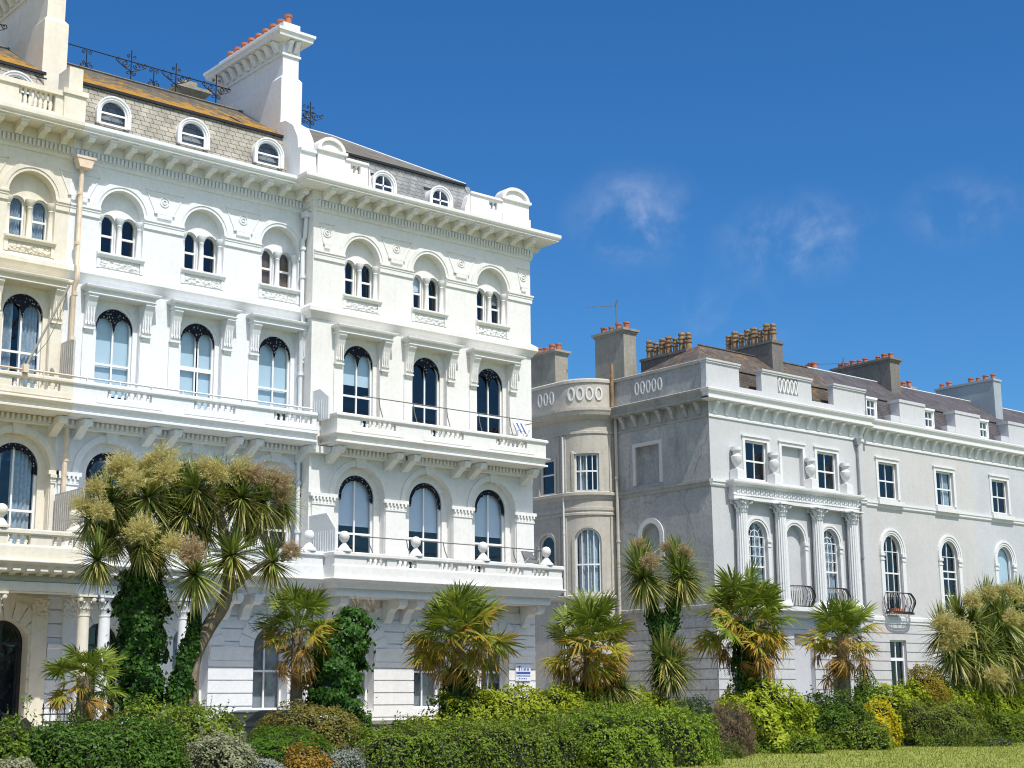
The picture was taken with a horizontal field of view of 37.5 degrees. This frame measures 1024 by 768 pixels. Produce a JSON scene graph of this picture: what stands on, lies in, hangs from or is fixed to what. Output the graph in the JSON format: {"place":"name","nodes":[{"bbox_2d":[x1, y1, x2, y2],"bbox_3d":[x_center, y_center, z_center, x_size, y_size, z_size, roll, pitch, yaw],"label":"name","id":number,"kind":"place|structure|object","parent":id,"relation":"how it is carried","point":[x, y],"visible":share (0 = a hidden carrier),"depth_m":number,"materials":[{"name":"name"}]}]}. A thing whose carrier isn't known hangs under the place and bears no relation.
{"place":"outdoors","nodes":[
{"label":"outdoors","id":0,"kind":"place"},
{"bbox_2d":[228,710,288,722],"bbox_3d":[-7.149,9.817,42.034,4.300,1.445,1.930,9,-16,-39],"label":"parked car","id":1,"kind":"object","parent":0,"point":[253,716],"visible":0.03,"depth_m":41.62,"materials":[{"name":"paint"}]},
{"bbox_2d":[276,102,566,720],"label":"terraced house","id":2,"kind":"structure","parent":0,"point":[419,471],"depth_m":53.24,"materials":[{"name":"white paint"}]},
{"bbox_2d":[345,261,353,294],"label":"window","id":3,"kind":"structure","parent":2,"relation":"in","point":[351,280],"depth_m":52.83,"materials":[{"name":"paint"}]},
{"bbox_2d":[338,476,372,565],"bbox_3d":[-5.367,4.892,51.176,1.440,3.600,0.180,9,-16,-39],"label":"window","id":4,"kind":"structure","parent":2,"relation":"in","point":[355,494],"depth_m":51.45,"materials":[{"name":"paint"}]},
{"bbox_2d":[343,346,371,427],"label":"window","id":5,"kind":"structure","parent":2,"relation":"in","point":[356,369],"depth_m":52.24,"materials":[{"name":"glass"}]},
{"bbox_2d":[357,654,366,708],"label":"window","id":6,"kind":"structure","parent":2,"relation":"in","point":[364,683],"depth_m":50.41,"materials":[{"name":"paint"}]},
{"bbox_2d":[362,264,370,297],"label":"window","id":7,"kind":"structure","parent":2,"relation":"in","point":[364,283],"depth_m":53.29,"materials":[{"name":"paint"}]},
{"bbox_2d":[413,275,420,307],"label":"window","id":8,"kind":"structure","parent":2,"relation":"in","point":[415,283],"depth_m":54.73,"materials":[{"name":"paint"}]},
{"bbox_2d":[413,634,436,708],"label":"window","id":9,"kind":"structure","parent":2,"relation":"in","point":[421,681],"depth_m":52.02,"materials":[{"name":"paint"}]},
{"bbox_2d":[409,483,440,557],"bbox_3d":[-3.125,5.266,53.040,1.440,3.600,0.180,9,-16,-39],"label":"window","id":10,"kind":"structure","parent":2,"relation":"in","point":[424,511],"depth_m":53.33,"materials":[{"name":"paint"}]},
{"bbox_2d":[412,358,438,436],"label":"window","id":11,"kind":"structure","parent":2,"relation":"in","point":[425,363],"depth_m":54.09,"materials":[{"name":"paint"}]},
{"bbox_2d":[429,279,436,311],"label":"window","id":12,"kind":"structure","parent":2,"relation":"in","point":[432,280],"depth_m":55.17,"materials":[{"name":"paint"}]},
{"bbox_2d":[477,289,483,320],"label":"window","id":13,"kind":"structure","parent":2,"relation":"in","point":[482,295],"depth_m":56.58,"materials":[{"name":"paint"}]},
{"bbox_2d":[475,490,503,561],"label":"window","id":14,"kind":"structure","parent":2,"relation":"in","point":[489,515],"depth_m":55.20,"materials":[{"name":"paint"}]},
{"bbox_2d":[477,369,501,444],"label":"window","id":15,"kind":"structure","parent":2,"relation":"in","point":[489,374],"depth_m":55.96,"materials":[{"name":"paint"}]},
{"bbox_2d":[481,637,501,690],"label":"window","id":16,"kind":"structure","parent":2,"relation":"in","point":[495,679],"depth_m":54.14,"materials":[{"name":"paint"}]},
{"bbox_2d":[491,292,498,323],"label":"window","id":17,"kind":"structure","parent":2,"relation":"in","point":[493,301],"depth_m":57.08,"materials":[{"name":"paint"}]},
{"bbox_2d":[511,422,529,444],"bbox_3d":[0.347,1.808,55.534,0.656,0.877,0.626,9,-16,-39],"label":"folding chair","id":18,"kind":"object","parent":2,"relation":"on","point":[520,428],"visible":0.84,"depth_m":55.54,"materials":[{"name":"fabric"}]},
{"bbox_2d":[515,664,530,680],"bbox_3d":[0.392,10.382,54.330,0.700,0.580,0.056,9,-16,-39],"label":"wall sign","id":19,"kind":"object","parent":2,"relation":"attached to","point":[522,672],"visible":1,"depth_m":54.30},
{"bbox_2d":[517,550,539,574],"bbox_3d":[0.637,6.391,54.110,0.656,0.877,0.626,9,-16,-39],"label":"folding chair","id":20,"kind":"object","parent":2,"relation":"on","point":[528,557],"visible":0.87,"depth_m":54.12,"materials":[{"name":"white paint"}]},
{"bbox_2d":[65,0,1023,411],"label":"sky","id":21,"kind":"structure","parent":0,"point":[846,177],"materials":[{"name":"blue"}]},
{"bbox_2d":[664,743,1023,767],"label":"lawn","id":22,"kind":"structure","parent":0,"point":[874,760],"depth_m":41.24,"materials":[{"name":"green plant"}]},
{"bbox_2d":[0,707,31,766],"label":"shrub","id":23,"kind":"object","parent":22,"relation":"on","point":[10,742],"visible":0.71,"depth_m":29.07,"materials":[{"name":"green plant"}]},
{"bbox_2d":[0,755,37,767],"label":"shrub","id":24,"kind":"object","parent":22,"relation":"on","point":[10,762],"visible":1,"depth_m":27.99,"materials":[{"name":"grey plant"}]},
{"bbox_2d":[20,701,191,767],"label":"hedge","id":25,"kind":"object","parent":22,"relation":"on","point":[102,744],"visible":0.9,"depth_m":30.12,"materials":[{"name":"green plant"}]},
{"bbox_2d":[93,686,248,762],"bbox_3d":[-7.633,7.873,33.959,3.721,2.106,2.732,4,-13,-19],"label":"shrub","id":26,"kind":"object","parent":22,"relation":"on","point":[193,723],"visible":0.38,"depth_m":33.53,"materials":[{"name":"green plant"}]},
{"bbox_2d":[0,720,430,741],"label":"garden wall","id":27,"kind":"structure","parent":22,"relation":"on","point":[248,727],"depth_m":39.31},
{"bbox_2d":[171,718,266,767],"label":"shrub","id":28,"kind":"object","parent":22,"relation":"on","point":[224,751],"visible":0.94,"depth_m":31.13,"materials":[{"name":"grey plant"}]},
{"bbox_2d":[248,757,286,767],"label":"shrub","id":29,"kind":"object","parent":22,"relation":"on","point":[267,764],"visible":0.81,"depth_m":31.36,"materials":[{"name":"grey plant"}]},
{"bbox_2d":[243,724,334,763],"bbox_3d":[-5.106,8.268,33.910,2.503,1.294,2.203,9,-16,-39],"label":"shrub","id":30,"kind":"object","parent":22,"relation":"on","point":[268,747],"visible":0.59,"depth_m":33.52,"materials":[{"name":"green plant"}]},
{"bbox_2d":[277,732,337,767],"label":"shrub","id":31,"kind":"object","parent":22,"relation":"on","point":[303,758],"visible":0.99,"depth_m":32.47,"materials":[{"name":"orange plant"}]},
{"bbox_2d":[250,698,366,756],"bbox_3d":[-4.836,8.445,36.143,2.901,1.818,2.815,1,-12,-9],"label":"shrub","id":32,"kind":"object","parent":22,"relation":"on","point":[333,730],"visible":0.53,"depth_m":35.48,"materials":[{"name":"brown plant"}]},
{"bbox_2d":[322,736,376,767],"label":"shrub","id":33,"kind":"object","parent":22,"relation":"on","point":[345,759],"visible":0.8,"depth_m":32.97,"materials":[{"name":"grey plant"}]},
{"bbox_2d":[348,694,372,732],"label":"shrub","id":34,"kind":"object","parent":22,"relation":"on","point":[366,720],"visible":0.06,"depth_m":38.78,"materials":[{"name":"green plant"}]},
{"bbox_2d":[336,707,600,767],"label":"hedge","id":35,"kind":"object","parent":22,"relation":"on","point":[499,743],"visible":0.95,"depth_m":34.66,"materials":[{"name":"green plant"}]},
{"bbox_2d":[530,692,724,767],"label":"hedge","id":36,"kind":"object","parent":22,"relation":"on","point":[635,736],"visible":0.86,"depth_m":37.67,"materials":[{"name":"green plant"}]},
{"bbox_2d":[670,684,715,755],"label":"shrub","id":37,"kind":"object","parent":22,"relation":"on","point":[698,707],"visible":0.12,"depth_m":43.63,"materials":[{"name":"green plant"}]},
{"bbox_2d":[707,737,747,758],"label":"shrub","id":38,"kind":"object","parent":22,"relation":"on","point":[731,752],"visible":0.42,"depth_m":42.90,"materials":[{"name":"green plant"}]},
{"bbox_2d":[703,694,758,755],"bbox_3d":[6.320,10.242,45.224,2.185,1.936,2.542,1,-12,-6],"label":"shrub","id":39,"kind":"object","parent":22,"relation":"on","point":[735,725],"visible":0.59,"depth_m":44.73,"materials":[{"name":"brown plant"}]},
{"bbox_2d":[750,728,827,753],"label":"shrub","id":40,"kind":"object","parent":22,"relation":"on","point":[806,744],"visible":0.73,"depth_m":46.70,"materials":[{"name":"green plant"}]},
{"bbox_2d":[817,710,894,749],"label":"shrub","id":41,"kind":"object","parent":22,"relation":"on","point":[870,735],"visible":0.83,"depth_m":49.25,"materials":[{"name":"green plant"}]},
{"bbox_2d":[883,690,1001,741],"bbox_3d":[15.024,11.875,53.613,3.491,2.001,4.029,9,-16,-39],"label":"shrub","id":42,"kind":"object","parent":22,"relation":"on","point":[948,717],"visible":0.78,"depth_m":52.84,"materials":[{"name":"green plant"}]},
{"bbox_2d":[898,725,1023,746],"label":"shrub","id":43,"kind":"object","parent":22,"relation":"on","point":[945,740],"visible":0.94,"depth_m":52.00,"materials":[{"name":"green plant"}]},
{"bbox_2d":[982,704,1023,742],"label":"shrub","id":44,"kind":"object","parent":22,"relation":"on","point":[1009,725],"visible":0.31,"depth_m":56.08,"materials":[{"name":"green plant"}]},
{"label":"pavement","id":45,"kind":"structure","parent":0,"visible":0},
{"bbox_2d":[0,0,97,726],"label":"terraced house","id":46,"kind":"structure","parent":45,"relation":"on","point":[44,97],"depth_m":45.12,"materials":[{"name":"beige paint"}]},
{"bbox_2d":[0,620,21,726],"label":"door","id":47,"kind":"structure","parent":46,"relation":"in","point":[19,649],"depth_m":43.47,"materials":[{"name":"paint"}]},
{"bbox_2d":[9,196,23,235],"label":"window","id":48,"kind":"structure","parent":46,"relation":"in","point":[14,219],"depth_m":45.87,"materials":[{"name":"glass"}]},
{"bbox_2d":[0,443,36,543],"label":"window","id":49,"kind":"structure","parent":46,"relation":"in","point":[22,459],"depth_m":44.56,"materials":[{"name":"paint"}]},
{"bbox_2d":[0,294,41,387],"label":"window","id":50,"kind":"structure","parent":46,"relation":"in","point":[29,311],"depth_m":45.23,"materials":[{"name":"glass"}]},
{"bbox_2d":[31,201,46,239],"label":"window","id":51,"kind":"structure","parent":46,"relation":"in","point":[37,211],"depth_m":46.32,"materials":[{"name":"glass"}]},
{"bbox_2d":[21,280,72,372],"bbox_3d":[-13.558,-1.696,44.074,1.311,2.860,0.243,4,-13,-20],"label":"flagpole","id":52,"kind":"object","parent":46,"relation":"attached to","point":[25,368],"visible":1,"depth_m":43.98,"materials":[{"name":"beige paint"}]},
{"bbox_2d":[41,704,73,725],"bbox_3d":[-12.285,9.431,40.821,0.956,1.600,0.069,9,-16,-39],"label":"area railing","id":53,"kind":"object","parent":45,"relation":"on","point":[64,713],"visible":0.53,"depth_m":40.87,"materials":[{"name":"black metal"}]},
{"bbox_2d":[43,14,323,725],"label":"terraced house","id":54,"kind":"structure","parent":45,"relation":"on","point":[191,328],"depth_m":48.64,"materials":[{"name":"white paint"}]},
{"bbox_2d":[88,623,115,721],"bbox_3d":[-12.433,8.966,44.949,1.280,3.660,0.090,9,-16,-39],"label":"door","id":55,"kind":"structure","parent":54,"relation":"in","point":[96,625],"depth_m":45.21,"materials":[{"name":"paint"}]},
{"bbox_2d":[83,453,124,527],"bbox_3d":[-12.423,3.874,46.053,1.440,3.600,0.140,9,-16,-39],"label":"window","id":56,"kind":"structure","parent":54,"relation":"in","point":[102,455],"depth_m":46.07,"materials":[{"name":"paint"}]},
{"bbox_2d":[101,215,113,252],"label":"window","id":57,"kind":"structure","parent":54,"relation":"in","point":[112,223],"depth_m":47.71,"materials":[{"name":"paint"}]},
{"bbox_2d":[93,310,131,399],"bbox_3d":[-12.445,-0.680,46.898,1.240,3.340,0.180,9,-16,-39],"label":"window","id":58,"kind":"structure","parent":54,"relation":"in","point":[113,333],"depth_m":47.06,"materials":[{"name":"glass"}]},
{"bbox_2d":[121,220,134,257],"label":"window","id":59,"kind":"structure","parent":54,"relation":"in","point":[133,226],"depth_m":48.18,"materials":[{"name":"paint"}]},
{"bbox_2d":[172,631,201,706],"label":"window","id":60,"kind":"structure","parent":54,"relation":"in","point":[175,637],"depth_m":47.01,"materials":[{"name":"paint"}]},
{"bbox_2d":[185,233,195,269],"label":"window","id":61,"kind":"structure","parent":54,"relation":"in","point":[194,240],"depth_m":49.56,"materials":[{"name":"paint"}]},
{"bbox_2d":[178,324,213,410],"bbox_3d":[-10.234,-0.312,48.737,1.240,3.340,0.180,9,-16,-39],"label":"window","id":62,"kind":"structure","parent":54,"relation":"in","point":[197,342],"depth_m":48.89,"materials":[{"name":"glass"}]},
{"bbox_2d":[204,237,215,272],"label":"window","id":63,"kind":"structure","parent":54,"relation":"in","point":[214,245],"depth_m":50.02,"materials":[{"name":"paint"}]},
{"bbox_2d":[251,629,281,709],"bbox_3d":[-8.034,9.191,48.744,1.280,2.610,0.130,9,-16,-39],"label":"window","id":64,"kind":"structure","parent":54,"relation":"in","point":[266,695],"depth_m":48.81,"materials":[{"name":"paint"}]},
{"bbox_2d":[262,249,271,283],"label":"window","id":65,"kind":"structure","parent":54,"relation":"in","point":[266,260],"depth_m":51.41,"materials":[{"name":"glass"}]},
{"bbox_2d":[254,470,287,547],"bbox_3d":[-8.007,4.609,49.725,1.440,3.600,0.140,9,-16,-39],"label":"window","id":66,"kind":"structure","parent":54,"relation":"in","point":[285,538],"depth_m":50.05,"materials":[{"name":"paint"}]},
{"bbox_2d":[257,337,289,416],"bbox_3d":[-8.029,0.056,50.569,1.240,3.340,0.180,9,-16,-39],"label":"window","id":67,"kind":"structure","parent":54,"relation":"in","point":[274,355],"depth_m":50.75,"materials":[{"name":"glass"}]},
{"bbox_2d":[279,253,289,287],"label":"window","id":68,"kind":"structure","parent":54,"relation":"in","point":[284,276],"depth_m":51.85,"materials":[{"name":"glass"}]},
{"bbox_2d":[531,321,876,711],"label":"terraced house","id":69,"kind":"structure","parent":45,"relation":"on","point":[736,457],"depth_m":66.16,"materials":[{"name":"grey paint"}]},
{"bbox_2d":[541,536,549,561],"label":"window","id":70,"kind":"structure","parent":69,"relation":"in","point":[546,537],"depth_m":67.78,"materials":[{"name":"paint"}]},
{"bbox_2d":[541,460,553,495],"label":"window","id":71,"kind":"structure","parent":69,"relation":"in","point":[542,470],"depth_m":68.33,"materials":[{"name":"paint"}]},
{"bbox_2d":[575,454,598,490],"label":"window","id":72,"kind":"structure","parent":69,"relation":"in","point":[583,470],"depth_m":66.93,"materials":[{"name":"paint"}]},
{"bbox_2d":[575,528,601,592],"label":"window","id":73,"kind":"structure","parent":69,"relation":"in","point":[588,564],"depth_m":66.15,"materials":[{"name":"paint"}]},
{"bbox_2d":[585,300,617,322],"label":"tv aerial","id":74,"kind":"object","parent":69,"relation":"attached to","point":[615,305],"visible":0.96,"depth_m":70.21,"materials":[{"name":"grey metal"}]},
{"bbox_2d":[745,441,765,481],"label":"window","id":75,"kind":"structure","parent":69,"relation":"in","point":[763,445],"depth_m":65.06,"materials":[{"name":"paint"}]},
{"bbox_2d":[749,522,765,585],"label":"window","id":76,"kind":"structure","parent":69,"relation":"in","point":[756,535],"depth_m":64.20,"materials":[{"name":"paint"}]},
{"bbox_2d":[817,452,835,490],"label":"window","id":77,"kind":"structure","parent":69,"relation":"in","point":[833,465],"depth_m":68.11,"materials":[{"name":"paint"}]},
{"bbox_2d":[824,529,838,603],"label":"window","id":78,"kind":"structure","parent":69,"relation":"in","point":[828,543],"depth_m":67.25,"materials":[{"name":"paint"}]},
{"bbox_2d":[805,353,980,694],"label":"terraced house","id":79,"kind":"structure","parent":45,"relation":"on","point":[918,448],"depth_m":72.40,"materials":[{"name":"grey paint"}]},
{"bbox_2d":[878,462,895,499],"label":"window","id":80,"kind":"structure","parent":79,"relation":"in","point":[893,475],"depth_m":71.36,"materials":[{"name":"paint"}]},
{"bbox_2d":[884,535,901,610],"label":"window","id":81,"kind":"structure","parent":79,"relation":"in","point":[891,538],"depth_m":70.46,"materials":[{"name":"paint"}]},
{"bbox_2d":[890,640,905,688],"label":"window","id":82,"kind":"structure","parent":79,"relation":"in","point":[895,659],"depth_m":69.61,"materials":[{"name":"paint"}]},
{"bbox_2d":[936,471,952,506],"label":"window","id":83,"kind":"structure","parent":79,"relation":"in","point":[943,488],"depth_m":74.35,"materials":[{"name":"paint"}]},
{"bbox_2d":[942,542,957,613],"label":"window","id":84,"kind":"structure","parent":79,"relation":"in","point":[954,564],"depth_m":73.48,"materials":[{"name":"paint"}]},
{"label":"planting bed","id":85,"kind":"structure","parent":0,"visible":0},
{"bbox_2d":[1,695,37,739],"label":"shrub","id":86,"kind":"object","parent":85,"relation":"on","point":[27,723],"visible":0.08,"depth_m":32.80,"materials":[{"name":"green plant"}]},
{"bbox_2d":[38,641,130,728],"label":"fan palm","id":87,"kind":"object","parent":85,"relation":"on","point":[83,686],"visible":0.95,"depth_m":33.68,"materials":[{"name":"green plant"}]},
{"bbox_2d":[59,438,203,715],"bbox_3d":[-8.891,4.556,36.027,4.142,6.648,3.525,9,-16,-39],"label":"cabbage palm","id":88,"kind":"object","parent":85,"relation":"on","point":[141,638],"visible":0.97,"depth_m":35.57,"materials":[{"name":"green plant"}]},
{"bbox_2d":[154,449,315,714],"bbox_3d":[-6.839,4.783,37.050,5.056,6.626,3.189,9,-16,-39],"label":"cabbage palm","id":89,"kind":"object","parent":85,"relation":"on","point":[253,519],"visible":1,"depth_m":36.92,"materials":[{"name":"green plant"}]},
{"bbox_2d":[248,580,343,712],"bbox_3d":[-5.457,7.372,38.313,2.609,4.710,2.456,-2,-12,8],"label":"fan palm","id":90,"kind":"object","parent":85,"relation":"on","point":[300,599],"visible":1,"depth_m":38.20,"materials":[{"name":"green plant"}]},
{"bbox_2d":[302,592,383,715],"bbox_3d":[-4.584,6.921,38.913,2.445,3.241,2.441,-2,-12,8],"label":"ivy stump","id":91,"kind":"object","parent":85,"relation":"on","point":[339,679],"visible":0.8,"depth_m":38.42,"materials":[{"name":"green plant"}]},
{"bbox_2d":[397,579,525,729],"bbox_3d":[-1.308,7.901,41.765,3.318,5.031,3.708,9,-16,-39],"label":"fan palm","id":92,"kind":"object","parent":85,"relation":"on","point":[466,610],"visible":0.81,"depth_m":41.53,"materials":[{"name":"green plant"}]},
{"bbox_2d":[408,671,687,729],"bbox_3d":[1.577,9.645,43.790,11.888,2.601,2.440,9,-16,-39],"label":"hedge","id":93,"kind":"object","parent":85,"relation":"on","point":[502,703],"visible":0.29,"depth_m":42.12,"materials":[{"name":"green plant"}]},
{"bbox_2d":[599,662,651,709],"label":"cabbage palm","id":94,"kind":"object","parent":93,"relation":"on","point":[626,690],"visible":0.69,"depth_m":44.30,"materials":[{"name":"green plant"}]},
{"bbox_2d":[535,585,644,704],"bbox_3d":[2.192,8.373,44.277,3.157,5.084,3.458,-5,-13,19],"label":"fan palm","id":95,"kind":"object","parent":85,"relation":"on","point":[584,616],"visible":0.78,"depth_m":44.09,"materials":[{"name":"green plant"}]},
{"bbox_2d":[605,528,718,689],"bbox_3d":[4.752,6.989,47.058,4.346,5.090,2.860,9,-16,-39],"label":"cabbage palm","id":96,"kind":"object","parent":85,"relation":"on","point":[682,586],"visible":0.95,"depth_m":46.85,"materials":[{"name":"green plant"}]},
{"bbox_2d":[627,622,701,703],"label":"cabbage palm","id":97,"kind":"object","parent":85,"relation":"on","point":[669,663],"visible":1,"depth_m":46.13,"materials":[{"name":"green plant"}]},
{"bbox_2d":[688,556,804,697],"bbox_3d":[7.588,8.782,49.321,3.938,6.273,3.490,1,-12,-6],"label":"fan palm","id":98,"kind":"object","parent":85,"relation":"on","point":[746,636],"visible":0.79,"depth_m":48.96,"materials":[{"name":"green plant"}]},
{"bbox_2d":[712,670,823,753],"bbox_3d":[7.990,10.514,48.366,3.910,2.751,3.359,-3,-12,11],"label":"shrub","id":99,"kind":"object","parent":85,"relation":"on","point":[772,709],"visible":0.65,"depth_m":47.51,"materials":[{"name":"green plant"}]},
{"bbox_2d":[802,681,880,745],"bbox_3d":[10.786,11.211,50.955,3.206,2.336,3.320,9,-16,-39],"label":"shrub","id":100,"kind":"object","parent":85,"relation":"on","point":[828,716],"visible":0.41,"depth_m":50.22,"materials":[{"name":"green plant"}]},
{"bbox_2d":[794,594,890,700],"bbox_3d":[11.629,9.969,52.638,3.160,5.249,3.159,9,-16,-39],"label":"fan palm","id":101,"kind":"object","parent":85,"relation":"on","point":[838,616],"visible":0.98,"depth_m":52.53,"materials":[{"name":"green plant"}]},
{"bbox_2d":[854,668,880,707],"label":"shrub","id":102,"kind":"object","parent":85,"relation":"on","point":[868,691],"visible":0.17,"depth_m":54.26,"materials":[{"name":"green plant"}]},
{"bbox_2d":[854,693,903,747],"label":"shrub","id":103,"kind":"object","parent":85,"relation":"on","point":[881,712],"visible":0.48,"depth_m":51.77,"materials":[{"name":"yellow plant"}]},
{"bbox_2d":[905,662,952,707],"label":"shrub","id":104,"kind":"object","parent":85,"relation":"on","point":[935,686],"visible":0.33,"depth_m":54.82,"materials":[{"name":"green plant"}]},
{"bbox_2d":[852,676,1023,742],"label":"hedge","id":105,"kind":"object","parent":85,"relation":"on","point":[991,700],"visible":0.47,"depth_m":56.22,"materials":[{"name":"green plant"}]},
{"bbox_2d":[915,571,1023,700],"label":"cabbage palm","id":106,"kind":"object","parent":85,"relation":"on","point":[982,627],"visible":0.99,"depth_m":56.89,"materials":[{"name":"green plant"}]},
{"label":"ground","id":107,"kind":"structure","parent":0,"visible":0},
{"bbox_2d":[920,374,1023,688],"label":"terraced house","id":108,"kind":"structure","parent":107,"relation":"on","point":[997,458],"depth_m":77.54,"materials":[{"name":"grey paint"}]},
{"bbox_2d":[992,480,1006,513],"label":"window","id":109,"kind":"structure","parent":108,"relation":"in","point":[1003,483],"depth_m":77.39,"materials":[{"name":"paint"}]},
{"bbox_2d":[998,547,1011,607],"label":"window","id":110,"kind":"structure","parent":108,"relation":"in","point":[1004,570],"depth_m":76.67,"materials":[{"name":"glass"}]}
]}

